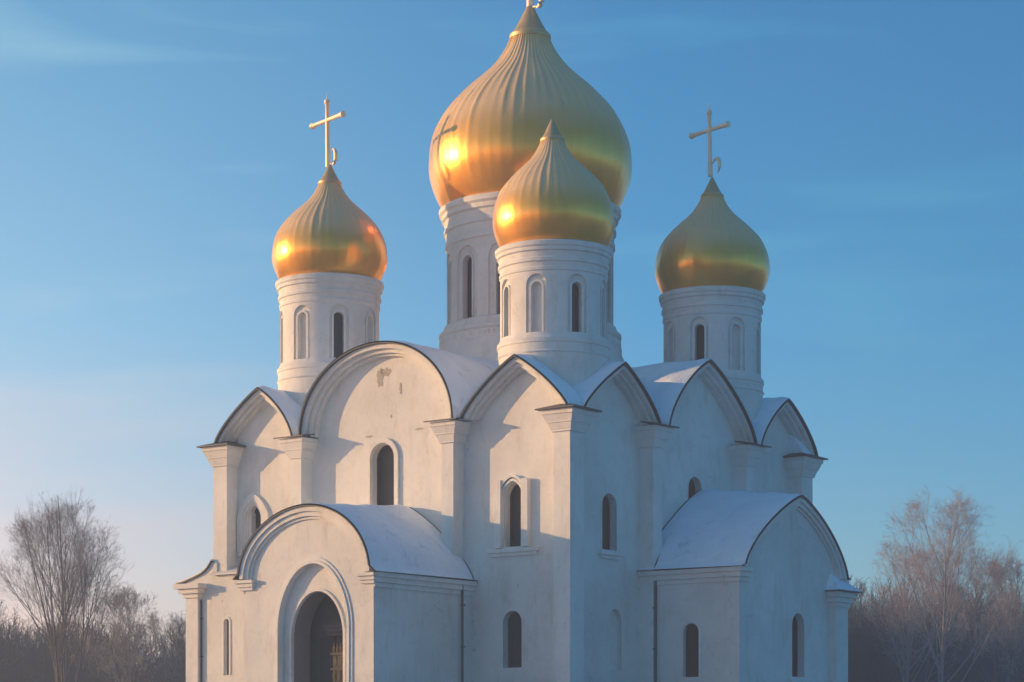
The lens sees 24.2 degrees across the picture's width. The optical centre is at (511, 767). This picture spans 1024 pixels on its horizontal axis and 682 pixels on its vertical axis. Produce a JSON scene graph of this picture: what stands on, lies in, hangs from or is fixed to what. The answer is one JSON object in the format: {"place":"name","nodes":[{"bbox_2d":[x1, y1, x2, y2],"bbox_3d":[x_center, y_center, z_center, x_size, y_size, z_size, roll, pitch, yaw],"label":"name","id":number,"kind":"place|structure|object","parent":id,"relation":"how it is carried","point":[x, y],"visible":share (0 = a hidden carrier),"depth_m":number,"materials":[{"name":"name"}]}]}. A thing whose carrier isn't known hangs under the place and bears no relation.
{"place":"outdoors","nodes":[
{"label":"outdoors","id":0,"kind":"place"},
{"bbox_2d":[0,0,1023,679],"label":"sky","id":1,"kind":"structure","parent":0,"point":[155,154],"materials":[{"name":"blue"}]},
{"bbox_3d":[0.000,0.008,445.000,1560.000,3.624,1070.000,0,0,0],"label":"ground","id":2,"kind":"structure","parent":0,"visible":0},
{"bbox_2d":[0,597,43,680],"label":"bare tree","id":3,"kind":"object","parent":2,"relation":"on","point":[2,620],"visible":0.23,"depth_m":239.24,"materials":[{"name":"brown plant"}]},
{"bbox_2d":[0,483,137,681],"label":"bare tree","id":4,"kind":"object","parent":2,"relation":"on","point":[84,585],"visible":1,"depth_m":176.84,"materials":[{"name":"brown plant"}]},
{"bbox_2d":[67,581,159,681],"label":"bare tree","id":5,"kind":"object","parent":2,"relation":"on","point":[120,609],"visible":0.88,"depth_m":203.27,"materials":[{"name":"brown plant"}]},
{"bbox_2d":[132,611,185,681],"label":"bare tree","id":6,"kind":"object","parent":2,"relation":"on","point":[153,631],"visible":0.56,"depth_m":233.90,"materials":[{"name":"brown plant"}]},
{"bbox_2d":[0,574,1023,681],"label":"wood","id":7,"kind":"object","parent":2,"relation":"on","point":[865,664],"visible":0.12,"depth_m":229.70,"materials":[{"name":"brown plant"}]},
{"bbox_2d":[173,0,861,681],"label":"cathedral","id":8,"kind":"structure","parent":2,"relation":"on","point":[525,472],"depth_m":105.31,"materials":[{"name":"white paint"}]},
{"bbox_2d":[237,494,268,556],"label":"window","id":9,"kind":"structure","parent":8,"relation":"in","point":[252,498],"depth_m":112.00,"materials":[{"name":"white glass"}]},
{"bbox_2d":[366,438,398,504],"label":"window","id":10,"kind":"structure","parent":8,"relation":"in","point":[388,456],"depth_m":107.36,"materials":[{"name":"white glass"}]},
{"bbox_2d":[502,609,522,667],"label":"window","id":11,"kind":"structure","parent":8,"relation":"in","point":[515,621],"depth_m":103.10,"materials":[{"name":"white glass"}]},
{"bbox_2d":[486,474,539,556],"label":"window","id":12,"kind":"structure","parent":8,"relation":"in","point":[520,496],"depth_m":102.85,"materials":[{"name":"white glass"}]},
{"bbox_2d":[598,492,623,559],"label":"window","id":13,"kind":"structure","parent":8,"relation":"in","point":[605,505],"depth_m":104.09,"materials":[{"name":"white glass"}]},
{"bbox_2d":[608,608,622,669],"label":"window","id":14,"kind":"structure","parent":8,"relation":"in","point":[612,618],"depth_m":104.32,"materials":[{"name":"white paint"}]},
{"bbox_2d":[687,475,702,499],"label":"window","id":15,"kind":"structure","parent":8,"relation":"in","point":[690,486],"depth_m":109.62,"materials":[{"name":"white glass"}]},
{"bbox_2d":[848,531,973,681],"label":"bare tree","id":16,"kind":"object","parent":2,"relation":"on","point":[908,641],"visible":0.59,"depth_m":214.81,"materials":[{"name":"plant"}]},
{"bbox_2d":[873,485,1023,681],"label":"bare tree","id":17,"kind":"object","parent":2,"relation":"on","point":[944,630],"visible":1,"depth_m":189.06,"materials":[{"name":"plant"}]},
{"bbox_2d":[939,550,1023,681],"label":"bare tree","id":18,"kind":"object","parent":2,"relation":"on","point":[1012,634],"visible":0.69,"depth_m":203.11,"materials":[{"name":"brown plant"}]}
]}

